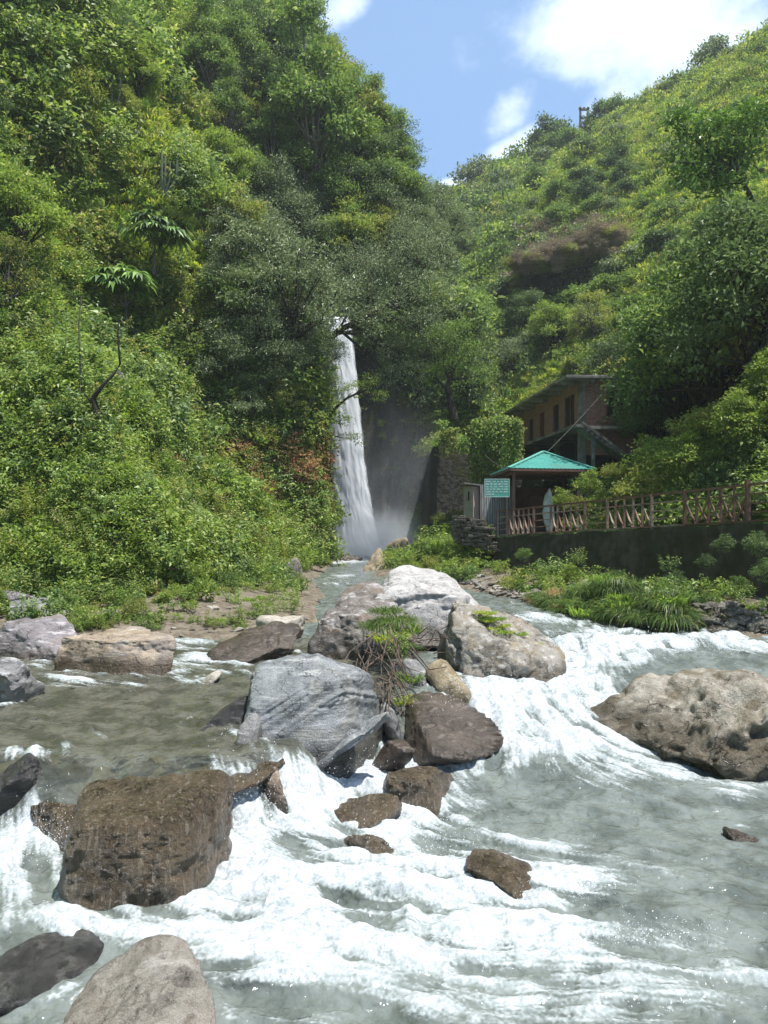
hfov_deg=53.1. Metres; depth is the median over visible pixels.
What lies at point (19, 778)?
boulder
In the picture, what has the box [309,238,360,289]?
tree
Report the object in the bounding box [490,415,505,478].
vine
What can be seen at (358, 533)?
waterfall
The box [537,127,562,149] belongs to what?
bush
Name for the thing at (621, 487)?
shrub
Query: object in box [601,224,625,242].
shrub
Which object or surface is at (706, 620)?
stone
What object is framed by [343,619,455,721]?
driftwood
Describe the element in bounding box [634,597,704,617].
grass tuft
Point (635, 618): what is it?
grass tuft
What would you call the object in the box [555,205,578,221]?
bush
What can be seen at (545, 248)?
shrub
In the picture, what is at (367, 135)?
tree
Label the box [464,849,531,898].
boulder
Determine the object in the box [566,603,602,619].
grass tuft
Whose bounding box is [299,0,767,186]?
sky
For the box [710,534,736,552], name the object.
shrub
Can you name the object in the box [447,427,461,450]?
vine
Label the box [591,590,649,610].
grass tuft
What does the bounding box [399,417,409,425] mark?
fern
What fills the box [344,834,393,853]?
boulder
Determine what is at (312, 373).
shrub
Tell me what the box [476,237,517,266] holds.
bush
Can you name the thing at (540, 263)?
shrub
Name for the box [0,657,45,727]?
boulder
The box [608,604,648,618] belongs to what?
grass tuft
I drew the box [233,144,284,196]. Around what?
tree
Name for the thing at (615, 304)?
bush
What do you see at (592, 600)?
grass tuft
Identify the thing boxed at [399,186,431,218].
tree
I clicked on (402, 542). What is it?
boulder
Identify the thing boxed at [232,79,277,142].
tree
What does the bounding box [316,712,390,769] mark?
boulder
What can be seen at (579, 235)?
shrub
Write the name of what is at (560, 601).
grass tuft
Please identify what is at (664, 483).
shrub
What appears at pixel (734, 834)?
boulder
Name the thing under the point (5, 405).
shrub
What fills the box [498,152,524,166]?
bush
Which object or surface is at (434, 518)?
shrub
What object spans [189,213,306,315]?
tree
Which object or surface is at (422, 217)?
tree
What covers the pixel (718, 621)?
stone
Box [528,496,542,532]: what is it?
door
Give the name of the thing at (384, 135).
tree
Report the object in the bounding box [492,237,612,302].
rock outcrop
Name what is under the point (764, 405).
shrub
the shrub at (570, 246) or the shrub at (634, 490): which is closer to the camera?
the shrub at (634, 490)
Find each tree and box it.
[0,14,10,39]
[0,79,19,116]
[0,161,77,270]
[0,230,55,310]
[1,50,56,93]
[23,21,70,53]
[36,68,113,138]
[37,50,108,121]
[84,5,144,50]
[112,84,146,119]
[114,40,169,98]
[153,0,166,11]
[161,9,203,57]
[167,0,245,85]
[179,0,239,102]
[187,0,276,67]
[187,313,276,384]
[189,0,227,13]
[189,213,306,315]
[192,90,227,131]
[192,205,252,260]
[194,124,257,173]
[197,247,285,317]
[198,244,262,295]
[202,289,263,342]
[203,62,253,120]
[204,180,271,230]
[206,55,255,134]
[206,294,302,371]
[207,230,369,354]
[219,0,298,64]
[220,372,265,436]
[221,41,294,116]
[222,352,288,420]
[229,0,310,63]
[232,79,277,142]
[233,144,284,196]
[235,191,301,264]
[241,71,299,192]
[241,282,317,336]
[242,149,314,224]
[252,0,378,218]
[255,20,318,69]
[259,260,306,304]
[261,182,341,262]
[262,326,334,380]
[262,366,315,410]
[264,61,313,103]
[269,0,324,41]
[269,100,332,213]
[272,105,355,159]
[277,114,314,150]
[286,179,338,226]
[293,237,316,272]
[298,145,380,215]
[301,0,340,68]
[301,129,368,193]
[303,169,363,214]
[305,197,379,287]
[305,310,350,364]
[308,33,369,81]
[308,56,360,97]
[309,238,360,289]
[309,254,342,305]
[309,279,360,326]
[310,153,402,214]
[313,191,398,289]
[313,346,344,411]
[315,212,468,391]
[319,110,397,162]
[325,369,388,446]
[328,115,393,156]
[334,60,386,107]
[337,70,359,108]
[346,134,408,181]
[348,76,404,132]
[353,177,406,255]
[354,190,411,266]
[355,116,424,174]
[361,71,396,131]
[370,150,435,206]
[373,182,441,233]
[376,191,455,274]
[386,105,428,173]
[393,169,441,222]
[396,119,431,153]
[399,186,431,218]
[407,218,464,261]
[414,316,501,420]
[423,176,478,252]
[426,179,455,206]
[434,192,470,218]
[441,215,463,235]
[446,153,496,181]
[447,225,474,252]
[481,156,502,173]
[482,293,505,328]
[489,336,537,381]
[490,370,511,391]
[498,285,549,331]
[521,127,549,150]
[522,110,574,149]
[522,299,574,358]
[557,343,589,373]
[563,287,618,340]
[578,330,632,374]
[595,302,715,430]
[597,237,754,436]
[598,380,682,440]
[599,91,630,113]
[611,353,682,417]
[613,392,682,445]
[615,252,713,413]
[620,246,749,394]
[639,189,767,366]
[642,221,767,382]
[647,90,767,239]
[683,32,735,66]
[685,230,767,387]
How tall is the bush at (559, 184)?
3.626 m
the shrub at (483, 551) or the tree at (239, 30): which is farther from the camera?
the tree at (239, 30)
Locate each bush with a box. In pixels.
[468,284,493,299]
[469,320,487,337]
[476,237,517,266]
[485,178,516,192]
[494,273,512,287]
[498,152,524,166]
[510,319,530,331]
[512,328,548,347]
[513,241,531,251]
[515,164,550,191]
[522,212,541,221]
[523,160,543,172]
[523,195,539,208]
[524,146,555,164]
[528,229,547,241]
[530,233,555,248]
[530,316,577,349]
[535,201,571,224]
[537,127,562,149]
[541,177,573,202]
[544,269,589,292]
[548,282,589,307]
[553,125,589,148]
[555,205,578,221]
[560,156,584,171]
[560,164,595,181]
[563,178,579,193]
[566,134,598,158]
[566,301,605,329]
[569,225,588,236]
[570,173,604,198]
[573,287,596,303]
[574,192,607,213]
[578,113,598,130]
[579,318,615,338]
[580,273,632,297]
[582,98,607,121]
[588,169,607,181]
[589,253,630,278]
[593,157,606,168]
[598,122,632,136]
[600,139,630,168]
[601,300,616,315]
[602,195,623,208]
[605,175,637,195]
[606,156,641,184]
[608,110,624,123]
[608,298,625,311]
[610,313,620,324]
[616,303,656,327]
[617,255,639,269]
[617,293,657,316]
[618,240,661,261]
[621,105,634,114]
[630,194,649,208]
[631,227,681,257]
[635,166,649,176]
[642,130,658,142]
[644,144,661,152]
[644,199,676,221]
[647,238,698,265]
[651,258,673,273]
[652,168,664,178]
[653,84,669,89]
[653,197,666,206]
[658,140,683,153]
[658,222,685,233]
[662,235,693,248]
[666,191,676,197]
[670,197,689,209]
[685,205,719,233]
[705,75,724,90]
[708,198,735,215]
[712,44,736,59]
[731,91,761,107]
[749,36,767,53]
[756,165,766,175]
[760,83,767,95]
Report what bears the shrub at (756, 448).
on the ground at (438, 487)
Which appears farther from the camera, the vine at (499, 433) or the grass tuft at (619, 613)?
the vine at (499, 433)
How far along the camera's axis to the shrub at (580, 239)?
70.40 m
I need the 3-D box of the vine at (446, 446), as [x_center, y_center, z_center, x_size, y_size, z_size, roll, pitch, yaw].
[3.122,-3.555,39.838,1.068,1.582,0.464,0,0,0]
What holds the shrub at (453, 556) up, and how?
on the ground at (438, 487)
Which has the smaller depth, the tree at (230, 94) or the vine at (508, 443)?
the vine at (508, 443)
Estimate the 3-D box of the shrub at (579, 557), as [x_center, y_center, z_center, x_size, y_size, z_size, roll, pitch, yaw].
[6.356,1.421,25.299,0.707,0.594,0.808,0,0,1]
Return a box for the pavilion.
[489,451,596,535]
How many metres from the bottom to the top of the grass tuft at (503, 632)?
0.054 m
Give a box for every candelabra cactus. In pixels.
[110,74,122,114]
[141,149,178,198]
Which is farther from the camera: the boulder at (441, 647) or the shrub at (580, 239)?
the shrub at (580, 239)
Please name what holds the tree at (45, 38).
on the ground at (438, 487)
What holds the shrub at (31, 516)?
on the ground at (438, 487)
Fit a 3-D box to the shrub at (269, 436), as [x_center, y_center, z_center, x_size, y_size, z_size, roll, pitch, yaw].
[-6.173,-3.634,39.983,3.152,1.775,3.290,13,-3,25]
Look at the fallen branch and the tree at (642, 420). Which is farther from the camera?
the tree at (642, 420)
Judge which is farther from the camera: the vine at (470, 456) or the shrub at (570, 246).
the shrub at (570, 246)
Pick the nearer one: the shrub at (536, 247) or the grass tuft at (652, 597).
the grass tuft at (652, 597)
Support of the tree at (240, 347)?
on the ground at (438, 487)
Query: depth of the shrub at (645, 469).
27.52 m
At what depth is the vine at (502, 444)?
38.88 m
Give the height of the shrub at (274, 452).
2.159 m
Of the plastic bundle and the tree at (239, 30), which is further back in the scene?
the tree at (239, 30)
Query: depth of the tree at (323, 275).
52.39 m
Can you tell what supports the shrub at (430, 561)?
on the ground at (438, 487)
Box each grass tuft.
[350,618,405,635]
[362,605,410,618]
[365,630,414,643]
[366,613,433,632]
[378,641,425,656]
[387,633,411,659]
[387,694,416,705]
[389,622,427,633]
[393,671,424,683]
[472,610,489,613]
[478,616,491,620]
[481,610,497,614]
[485,626,503,629]
[488,616,506,620]
[493,630,508,633]
[497,623,511,627]
[517,631,529,635]
[519,592,542,601]
[523,589,542,601]
[524,590,550,604]
[526,601,557,609]
[528,591,559,609]
[530,596,564,605]
[537,591,565,601]
[541,587,565,597]
[541,606,564,610]
[548,596,595,611]
[549,606,573,614]
[559,585,592,598]
[560,588,586,599]
[560,597,591,607]
[563,580,599,599]
[564,584,591,597]
[564,594,599,609]
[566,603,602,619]
[579,596,623,608]
[579,607,611,618]
[581,607,627,623]
[582,575,641,589]
[582,582,639,596]
[582,584,636,598]
[582,590,612,596]
[585,573,619,583]
[586,601,655,625]
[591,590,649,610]
[591,595,612,613]
[593,606,646,622]
[594,599,637,609]
[595,595,644,611]
[596,606,647,622]
[600,583,640,594]
[603,592,638,600]
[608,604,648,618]
[613,614,658,627]
[615,607,667,627]
[621,591,651,599]
[625,599,657,610]
[629,608,685,628]
[632,604,713,633]
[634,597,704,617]
[634,606,708,632]
[638,610,695,626]
[639,589,707,608]
[641,590,689,598]
[644,590,700,605]
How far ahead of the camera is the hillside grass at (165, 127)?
48.93 m
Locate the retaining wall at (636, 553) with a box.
[492,523,767,598]
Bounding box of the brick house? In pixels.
[496,375,670,478]
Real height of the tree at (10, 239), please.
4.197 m
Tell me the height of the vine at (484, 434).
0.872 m
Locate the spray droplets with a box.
[0,616,766,951]
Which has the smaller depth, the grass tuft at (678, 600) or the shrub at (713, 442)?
the grass tuft at (678, 600)
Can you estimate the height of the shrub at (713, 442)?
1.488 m
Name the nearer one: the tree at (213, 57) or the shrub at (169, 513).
the shrub at (169, 513)
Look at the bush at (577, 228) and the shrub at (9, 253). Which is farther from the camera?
the bush at (577, 228)
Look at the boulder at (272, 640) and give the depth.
14.74 m
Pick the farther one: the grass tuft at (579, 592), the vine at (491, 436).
the vine at (491, 436)
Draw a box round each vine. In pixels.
[432,418,449,431]
[434,428,453,457]
[437,433,452,443]
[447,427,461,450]
[454,435,470,454]
[464,425,479,438]
[466,427,484,479]
[467,425,487,470]
[467,429,486,467]
[469,418,484,457]
[469,433,485,483]
[472,429,488,451]
[476,422,491,483]
[479,425,495,441]
[480,416,495,476]
[482,418,499,451]
[485,418,498,478]
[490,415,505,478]
[492,420,505,471]
[494,414,507,470]
[497,427,516,483]
[499,416,518,434]
[499,422,521,464]
[499,428,505,461]
[502,420,524,443]
[503,419,521,465]
[508,417,524,458]
[509,420,526,441]
[516,418,527,460]
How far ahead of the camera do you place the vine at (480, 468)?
39.77 m
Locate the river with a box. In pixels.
[0,553,767,1023]
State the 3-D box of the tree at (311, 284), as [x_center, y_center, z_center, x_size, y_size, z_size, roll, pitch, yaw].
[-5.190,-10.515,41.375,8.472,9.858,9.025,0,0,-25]
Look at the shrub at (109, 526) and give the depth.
21.54 m
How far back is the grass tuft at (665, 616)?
18.09 m
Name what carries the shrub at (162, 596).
on the ground at (438, 487)
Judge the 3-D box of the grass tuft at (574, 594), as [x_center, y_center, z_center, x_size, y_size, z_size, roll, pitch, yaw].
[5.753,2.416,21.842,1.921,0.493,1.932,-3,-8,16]
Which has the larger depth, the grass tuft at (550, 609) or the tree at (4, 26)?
the tree at (4, 26)
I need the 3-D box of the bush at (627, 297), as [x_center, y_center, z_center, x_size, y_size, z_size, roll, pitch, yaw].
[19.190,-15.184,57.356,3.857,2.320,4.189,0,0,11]
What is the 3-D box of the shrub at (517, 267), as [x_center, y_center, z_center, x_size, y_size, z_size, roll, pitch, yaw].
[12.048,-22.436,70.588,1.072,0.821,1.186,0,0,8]
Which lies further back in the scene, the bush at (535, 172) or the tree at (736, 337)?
the bush at (535, 172)
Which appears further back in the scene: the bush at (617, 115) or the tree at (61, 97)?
the bush at (617, 115)
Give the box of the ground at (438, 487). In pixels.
[0,9,767,752]
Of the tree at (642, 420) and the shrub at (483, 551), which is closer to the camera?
the shrub at (483, 551)
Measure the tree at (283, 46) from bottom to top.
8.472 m
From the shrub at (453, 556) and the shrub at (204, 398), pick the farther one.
the shrub at (204, 398)
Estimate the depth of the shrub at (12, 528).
22.69 m
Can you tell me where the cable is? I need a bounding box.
[560,369,622,438]
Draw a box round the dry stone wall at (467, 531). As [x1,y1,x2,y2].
[450,515,499,551]
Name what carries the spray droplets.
on the river
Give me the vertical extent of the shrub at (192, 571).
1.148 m
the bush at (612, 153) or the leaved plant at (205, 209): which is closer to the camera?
the leaved plant at (205, 209)
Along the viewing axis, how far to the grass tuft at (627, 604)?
19.29 m
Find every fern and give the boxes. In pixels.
[378,419,386,426]
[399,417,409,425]
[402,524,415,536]
[403,375,415,390]
[409,434,420,446]
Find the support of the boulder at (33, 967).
in the river
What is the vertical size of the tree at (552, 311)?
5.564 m
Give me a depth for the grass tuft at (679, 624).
17.70 m
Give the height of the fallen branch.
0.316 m
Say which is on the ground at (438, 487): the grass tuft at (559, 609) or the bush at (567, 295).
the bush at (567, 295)
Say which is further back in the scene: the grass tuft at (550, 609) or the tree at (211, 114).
the tree at (211, 114)
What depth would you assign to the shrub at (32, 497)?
23.85 m
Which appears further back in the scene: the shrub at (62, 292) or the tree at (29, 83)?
the tree at (29, 83)
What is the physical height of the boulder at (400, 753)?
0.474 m
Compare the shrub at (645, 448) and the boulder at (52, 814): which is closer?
the boulder at (52, 814)
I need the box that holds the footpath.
[535,522,760,534]
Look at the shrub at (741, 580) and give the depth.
18.72 m
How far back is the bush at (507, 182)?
131.60 m
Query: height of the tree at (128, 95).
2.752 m
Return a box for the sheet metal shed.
[479,484,516,535]
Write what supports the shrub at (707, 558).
on the ground at (438, 487)
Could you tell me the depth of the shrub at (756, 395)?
25.48 m
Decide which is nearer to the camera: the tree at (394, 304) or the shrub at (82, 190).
the shrub at (82, 190)
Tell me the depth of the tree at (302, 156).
55.71 m
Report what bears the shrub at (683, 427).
on the ground at (438, 487)
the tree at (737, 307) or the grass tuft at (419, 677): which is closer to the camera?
the grass tuft at (419, 677)
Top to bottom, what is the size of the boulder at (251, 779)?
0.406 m
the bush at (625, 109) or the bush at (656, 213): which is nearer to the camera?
the bush at (656, 213)
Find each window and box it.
[540,413,543,436]
[565,395,573,427]
[606,391,622,415]
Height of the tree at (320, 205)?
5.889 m
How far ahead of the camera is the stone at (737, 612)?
18.09 m
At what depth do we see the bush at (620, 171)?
93.69 m
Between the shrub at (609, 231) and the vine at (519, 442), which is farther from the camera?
the shrub at (609, 231)
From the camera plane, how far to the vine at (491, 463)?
39.95 m
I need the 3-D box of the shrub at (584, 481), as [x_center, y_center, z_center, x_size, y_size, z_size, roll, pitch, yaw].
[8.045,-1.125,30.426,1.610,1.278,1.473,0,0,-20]
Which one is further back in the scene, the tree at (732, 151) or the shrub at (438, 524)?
the shrub at (438, 524)
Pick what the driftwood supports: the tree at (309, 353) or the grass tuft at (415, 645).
the grass tuft at (415, 645)
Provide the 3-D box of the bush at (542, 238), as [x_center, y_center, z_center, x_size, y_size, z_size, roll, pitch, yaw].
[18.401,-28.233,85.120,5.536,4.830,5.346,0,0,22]
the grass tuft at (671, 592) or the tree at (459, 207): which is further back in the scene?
the tree at (459, 207)
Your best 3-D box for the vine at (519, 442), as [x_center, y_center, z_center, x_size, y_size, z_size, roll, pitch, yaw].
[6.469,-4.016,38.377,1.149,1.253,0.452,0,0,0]
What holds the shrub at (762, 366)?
on the ground at (438, 487)
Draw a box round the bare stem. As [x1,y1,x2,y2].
[78,298,80,394]
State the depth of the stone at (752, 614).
17.86 m
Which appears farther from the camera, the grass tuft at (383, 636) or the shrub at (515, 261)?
the shrub at (515, 261)
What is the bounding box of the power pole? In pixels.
[578,107,589,128]
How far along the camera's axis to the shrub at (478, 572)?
29.59 m
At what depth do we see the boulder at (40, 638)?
15.03 m
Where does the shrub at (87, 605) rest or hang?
on the ground at (438, 487)
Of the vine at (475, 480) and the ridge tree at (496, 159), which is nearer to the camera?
the vine at (475, 480)
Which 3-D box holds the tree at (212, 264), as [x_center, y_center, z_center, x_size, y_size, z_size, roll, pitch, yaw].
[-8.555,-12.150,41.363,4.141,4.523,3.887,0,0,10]
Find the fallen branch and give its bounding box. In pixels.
[157,565,186,571]
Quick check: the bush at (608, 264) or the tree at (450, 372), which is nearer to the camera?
the tree at (450, 372)
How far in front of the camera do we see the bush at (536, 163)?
135.82 m
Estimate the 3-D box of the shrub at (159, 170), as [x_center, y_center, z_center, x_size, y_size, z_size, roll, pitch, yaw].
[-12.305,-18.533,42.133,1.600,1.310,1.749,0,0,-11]
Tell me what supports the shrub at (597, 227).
on the ground at (438, 487)
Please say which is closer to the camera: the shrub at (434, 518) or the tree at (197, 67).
the shrub at (434, 518)
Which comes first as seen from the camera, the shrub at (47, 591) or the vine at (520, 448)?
the shrub at (47, 591)
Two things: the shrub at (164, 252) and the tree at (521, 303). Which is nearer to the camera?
the shrub at (164, 252)
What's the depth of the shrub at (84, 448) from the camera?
24.04 m
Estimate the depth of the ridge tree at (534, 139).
153.35 m
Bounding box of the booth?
[460,482,483,522]
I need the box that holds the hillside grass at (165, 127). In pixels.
[0,0,767,628]
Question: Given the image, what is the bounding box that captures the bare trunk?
[82,315,120,424]
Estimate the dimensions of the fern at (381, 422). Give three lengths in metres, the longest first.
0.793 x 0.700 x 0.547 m
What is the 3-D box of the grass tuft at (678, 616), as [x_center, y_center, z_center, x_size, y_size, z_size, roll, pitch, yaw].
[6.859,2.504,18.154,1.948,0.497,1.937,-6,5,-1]
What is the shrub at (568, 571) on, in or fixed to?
on the ground at (438, 487)
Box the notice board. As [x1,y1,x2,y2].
[484,479,509,537]
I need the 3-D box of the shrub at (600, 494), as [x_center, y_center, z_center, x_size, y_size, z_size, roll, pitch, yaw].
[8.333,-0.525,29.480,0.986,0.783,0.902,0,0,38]
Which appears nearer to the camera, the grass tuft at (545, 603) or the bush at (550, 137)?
the grass tuft at (545, 603)
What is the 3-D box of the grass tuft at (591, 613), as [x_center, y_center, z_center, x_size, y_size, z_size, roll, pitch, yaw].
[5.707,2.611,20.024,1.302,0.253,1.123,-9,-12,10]
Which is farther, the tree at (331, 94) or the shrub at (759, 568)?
the tree at (331, 94)
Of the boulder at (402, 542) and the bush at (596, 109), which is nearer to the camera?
the boulder at (402, 542)
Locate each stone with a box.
[234,627,243,631]
[688,624,700,631]
[691,602,707,611]
[700,617,715,625]
[701,604,710,610]
[705,617,723,624]
[706,625,724,632]
[707,603,714,610]
[715,604,720,613]
[717,602,725,607]
[719,607,732,612]
[723,601,734,606]
[724,611,732,616]
[725,601,739,607]
[725,620,737,629]
[733,610,744,616]
[736,615,750,621]
[737,626,745,630]
[738,620,748,626]
[743,610,760,619]
[745,615,761,627]
[746,618,767,631]
[757,607,767,612]
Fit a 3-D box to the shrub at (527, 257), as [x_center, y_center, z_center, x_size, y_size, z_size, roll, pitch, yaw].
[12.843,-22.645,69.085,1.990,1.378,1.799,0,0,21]
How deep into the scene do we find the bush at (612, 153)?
100.25 m
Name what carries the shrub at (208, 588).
on the ground at (438, 487)
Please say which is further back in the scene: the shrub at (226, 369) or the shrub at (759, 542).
the shrub at (226, 369)
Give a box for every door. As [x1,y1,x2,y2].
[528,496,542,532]
[529,419,532,440]
[553,404,558,431]
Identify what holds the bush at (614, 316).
on the ground at (438, 487)
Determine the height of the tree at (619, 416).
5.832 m
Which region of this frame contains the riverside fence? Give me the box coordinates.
[496,480,767,535]
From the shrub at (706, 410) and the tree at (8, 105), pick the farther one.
the tree at (8, 105)
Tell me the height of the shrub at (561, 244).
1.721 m
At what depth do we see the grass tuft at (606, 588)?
20.31 m
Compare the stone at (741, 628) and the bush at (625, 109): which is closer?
the stone at (741, 628)
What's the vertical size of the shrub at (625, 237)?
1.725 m
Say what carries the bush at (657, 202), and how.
on the ground at (438, 487)
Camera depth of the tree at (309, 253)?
52.38 m
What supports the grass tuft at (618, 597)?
on the ground at (438, 487)
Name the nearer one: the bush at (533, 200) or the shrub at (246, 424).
the shrub at (246, 424)
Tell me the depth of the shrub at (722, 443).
26.07 m
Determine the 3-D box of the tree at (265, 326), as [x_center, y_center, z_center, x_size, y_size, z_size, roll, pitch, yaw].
[-6.860,-8.312,40.727,5.676,6.200,5.328,0,0,15]
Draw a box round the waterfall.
[322,317,382,554]
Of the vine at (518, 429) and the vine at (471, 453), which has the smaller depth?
the vine at (518, 429)
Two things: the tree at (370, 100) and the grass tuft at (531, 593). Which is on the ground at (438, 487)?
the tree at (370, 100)
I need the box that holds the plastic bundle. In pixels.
[542,488,554,531]
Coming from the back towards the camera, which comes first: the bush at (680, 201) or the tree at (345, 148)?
the bush at (680, 201)
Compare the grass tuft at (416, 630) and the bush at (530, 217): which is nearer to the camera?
the grass tuft at (416, 630)
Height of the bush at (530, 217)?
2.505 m
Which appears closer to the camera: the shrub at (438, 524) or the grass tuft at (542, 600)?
the grass tuft at (542, 600)
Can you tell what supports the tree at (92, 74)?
on the ground at (438, 487)
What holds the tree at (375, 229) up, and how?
on the ground at (438, 487)
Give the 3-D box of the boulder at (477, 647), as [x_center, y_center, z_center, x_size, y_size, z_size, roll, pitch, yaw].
[2.179,2.612,13.900,2.145,1.854,2.400,0,0,0]
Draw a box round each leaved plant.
[78,263,160,333]
[116,208,193,274]
[194,207,208,234]
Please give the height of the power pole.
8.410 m
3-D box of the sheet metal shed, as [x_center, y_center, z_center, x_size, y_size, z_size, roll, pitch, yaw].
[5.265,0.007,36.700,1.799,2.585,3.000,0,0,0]
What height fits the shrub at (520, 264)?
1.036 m
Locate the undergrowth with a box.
[152,97,535,594]
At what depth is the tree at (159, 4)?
60.42 m
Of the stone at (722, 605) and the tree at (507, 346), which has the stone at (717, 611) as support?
the stone at (722, 605)
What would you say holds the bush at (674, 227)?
on the ground at (438, 487)
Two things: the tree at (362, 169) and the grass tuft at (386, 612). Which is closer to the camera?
the grass tuft at (386, 612)
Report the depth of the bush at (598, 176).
98.56 m
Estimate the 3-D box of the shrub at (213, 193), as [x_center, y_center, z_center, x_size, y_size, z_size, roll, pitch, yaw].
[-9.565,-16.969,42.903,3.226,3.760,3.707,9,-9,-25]
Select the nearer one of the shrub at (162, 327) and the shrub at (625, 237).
the shrub at (162, 327)
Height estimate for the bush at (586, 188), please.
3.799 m
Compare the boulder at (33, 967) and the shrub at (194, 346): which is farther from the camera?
the shrub at (194, 346)
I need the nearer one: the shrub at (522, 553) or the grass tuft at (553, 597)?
the grass tuft at (553, 597)
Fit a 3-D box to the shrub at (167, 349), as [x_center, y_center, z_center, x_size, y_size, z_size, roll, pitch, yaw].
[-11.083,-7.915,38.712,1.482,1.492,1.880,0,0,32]
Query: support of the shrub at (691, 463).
on the ground at (438, 487)
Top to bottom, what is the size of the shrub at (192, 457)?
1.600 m
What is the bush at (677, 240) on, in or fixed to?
on the ground at (438, 487)
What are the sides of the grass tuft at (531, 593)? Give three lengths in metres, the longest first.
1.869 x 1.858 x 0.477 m
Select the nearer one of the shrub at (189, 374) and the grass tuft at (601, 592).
the grass tuft at (601, 592)
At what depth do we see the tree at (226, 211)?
41.49 m
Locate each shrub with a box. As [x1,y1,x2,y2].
[0,141,30,170]
[0,276,23,293]
[0,308,23,334]
[0,368,22,402]
[0,390,33,417]
[0,516,29,546]
[1,239,28,267]
[2,416,32,448]
[3,349,39,370]
[4,287,55,322]
[4,318,42,337]
[8,569,38,595]
[11,505,46,533]
[19,511,60,552]
[24,485,44,504]
[27,561,65,597]
[29,455,72,485]
[36,587,68,603]
[39,504,69,526]
[50,462,92,510]
[52,286,73,299]
[56,443,94,469]
[61,287,103,320]
[62,571,98,600]
[63,261,108,300]
[67,170,114,201]
[67,413,131,455]
[68,604,97,619]
[77,521,122,552]
[93,460,150,489]
[96,584,133,606]
[106,491,180,531]
[115,233,153,256]
[116,323,142,339]
[119,596,150,619]
[121,348,155,384]
[144,234,191,267]
[144,478,178,510]
[146,164,168,174]
[147,319,174,336]
[148,447,173,474]
[151,588,174,602]
[153,342,180,361]
[173,327,216,379]
[176,364,205,385]
[180,449,205,468]
[181,557,209,587]
[182,572,223,602]
[185,175,242,217]
[189,308,232,334]
[191,389,211,410]
[195,489,207,501]
[199,405,234,423]
[200,357,239,384]
[200,510,242,556]
[216,571,243,591]
[222,412,255,448]
[229,446,274,473]
[234,468,281,514]
[238,424,288,448]
[241,530,261,556]
[245,519,276,553]
[245,561,275,586]
[255,518,285,552]
[257,442,294,473]
[267,388,305,408]
[272,499,297,521]
[275,449,326,484]
[278,489,299,504]
[288,358,325,384]
[299,528,327,557]
[300,479,335,508]
[327,494,351,536]
[327,544,348,559]
[391,552,420,568]
[397,535,415,544]
[411,524,426,536]
[418,554,440,568]
[424,520,453,537]
[429,512,449,524]
[433,549,451,564]
[435,557,462,572]
[443,508,463,522]
[443,535,462,554]
[444,548,463,564]
[452,542,469,550]
[462,547,489,566]
[464,567,481,576]
[465,546,485,555]
[473,546,494,559]
[498,255,517,272]
[509,246,524,259]
[510,255,520,266]
[510,273,518,279]
[510,565,532,576]
[511,265,519,271]
[515,548,532,560]
[518,252,535,267]
[518,259,528,268]
[523,261,544,275]
[529,249,543,263]
[529,258,546,268]
[533,239,546,249]
[533,265,552,276]
[536,242,552,255]
[539,254,550,263]
[542,249,553,261]
[547,236,565,245]
[547,486,579,509]
[550,241,567,254]
[551,265,561,272]
[553,237,580,255]
[557,563,583,582]
[561,241,579,257]
[562,494,592,514]
[563,244,581,257]
[564,468,606,498]
[567,228,589,243]
[568,548,588,563]
[573,234,588,244]
[578,233,602,250]
[578,243,589,252]
[581,216,610,236]
[585,240,601,253]
[588,488,612,507]
[595,461,629,484]
[600,245,609,254]
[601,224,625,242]
[601,239,608,246]
[604,224,624,239]
[605,569,626,580]
[609,469,677,513]
[609,480,632,499]
[610,223,636,243]
[610,225,623,236]
[610,238,621,245]
[616,463,641,482]
[620,433,675,472]
[625,459,670,494]
[634,468,685,504]
[640,428,707,482]
[654,459,695,489]
[658,554,680,570]
[662,405,736,444]
[664,570,690,585]
[670,441,720,474]
[671,431,708,464]
[671,464,705,488]
[685,397,754,437]
[691,586,707,593]
[693,446,729,477]
[693,553,717,568]
[696,437,733,474]
[701,395,767,445]
[706,431,747,460]
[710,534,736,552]
[714,387,761,414]
[722,430,767,467]
[723,409,767,449]
[725,575,752,591]
[726,379,767,412]
[733,346,767,387]
[734,371,767,398]
[741,530,767,556]
[743,436,767,461]
[748,557,767,582]
[750,370,767,401]
[754,391,767,413]
[760,410,767,431]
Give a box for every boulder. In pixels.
[0,614,77,666]
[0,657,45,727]
[0,753,42,815]
[0,929,103,1015]
[3,590,36,605]
[7,598,67,620]
[30,802,76,851]
[53,626,175,687]
[59,769,233,910]
[63,934,215,1023]
[104,366,126,378]
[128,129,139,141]
[196,696,248,745]
[202,670,221,682]
[207,621,300,677]
[230,758,284,793]
[236,713,261,744]
[244,653,383,778]
[256,615,304,638]
[263,767,288,813]
[286,558,303,579]
[307,582,415,679]
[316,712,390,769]
[334,793,401,828]
[338,554,362,560]
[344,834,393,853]
[363,548,387,570]
[372,739,414,771]
[376,565,478,649]
[378,702,403,739]
[383,766,453,815]
[384,538,413,561]
[400,659,428,686]
[405,691,503,765]
[425,659,471,702]
[437,609,464,659]
[445,599,566,681]
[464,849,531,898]
[590,668,767,781]
[722,826,759,842]
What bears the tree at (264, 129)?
on the ground at (438, 487)
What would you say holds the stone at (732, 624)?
on the stone
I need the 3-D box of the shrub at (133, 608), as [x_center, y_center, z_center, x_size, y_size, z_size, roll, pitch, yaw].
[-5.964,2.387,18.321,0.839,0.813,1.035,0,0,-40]
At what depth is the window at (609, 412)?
39.77 m
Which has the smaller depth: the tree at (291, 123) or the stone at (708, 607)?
the stone at (708, 607)
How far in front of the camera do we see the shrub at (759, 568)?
17.64 m
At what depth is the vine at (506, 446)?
38.38 m
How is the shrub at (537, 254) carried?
on the ground at (438, 487)
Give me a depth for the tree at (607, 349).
51.28 m

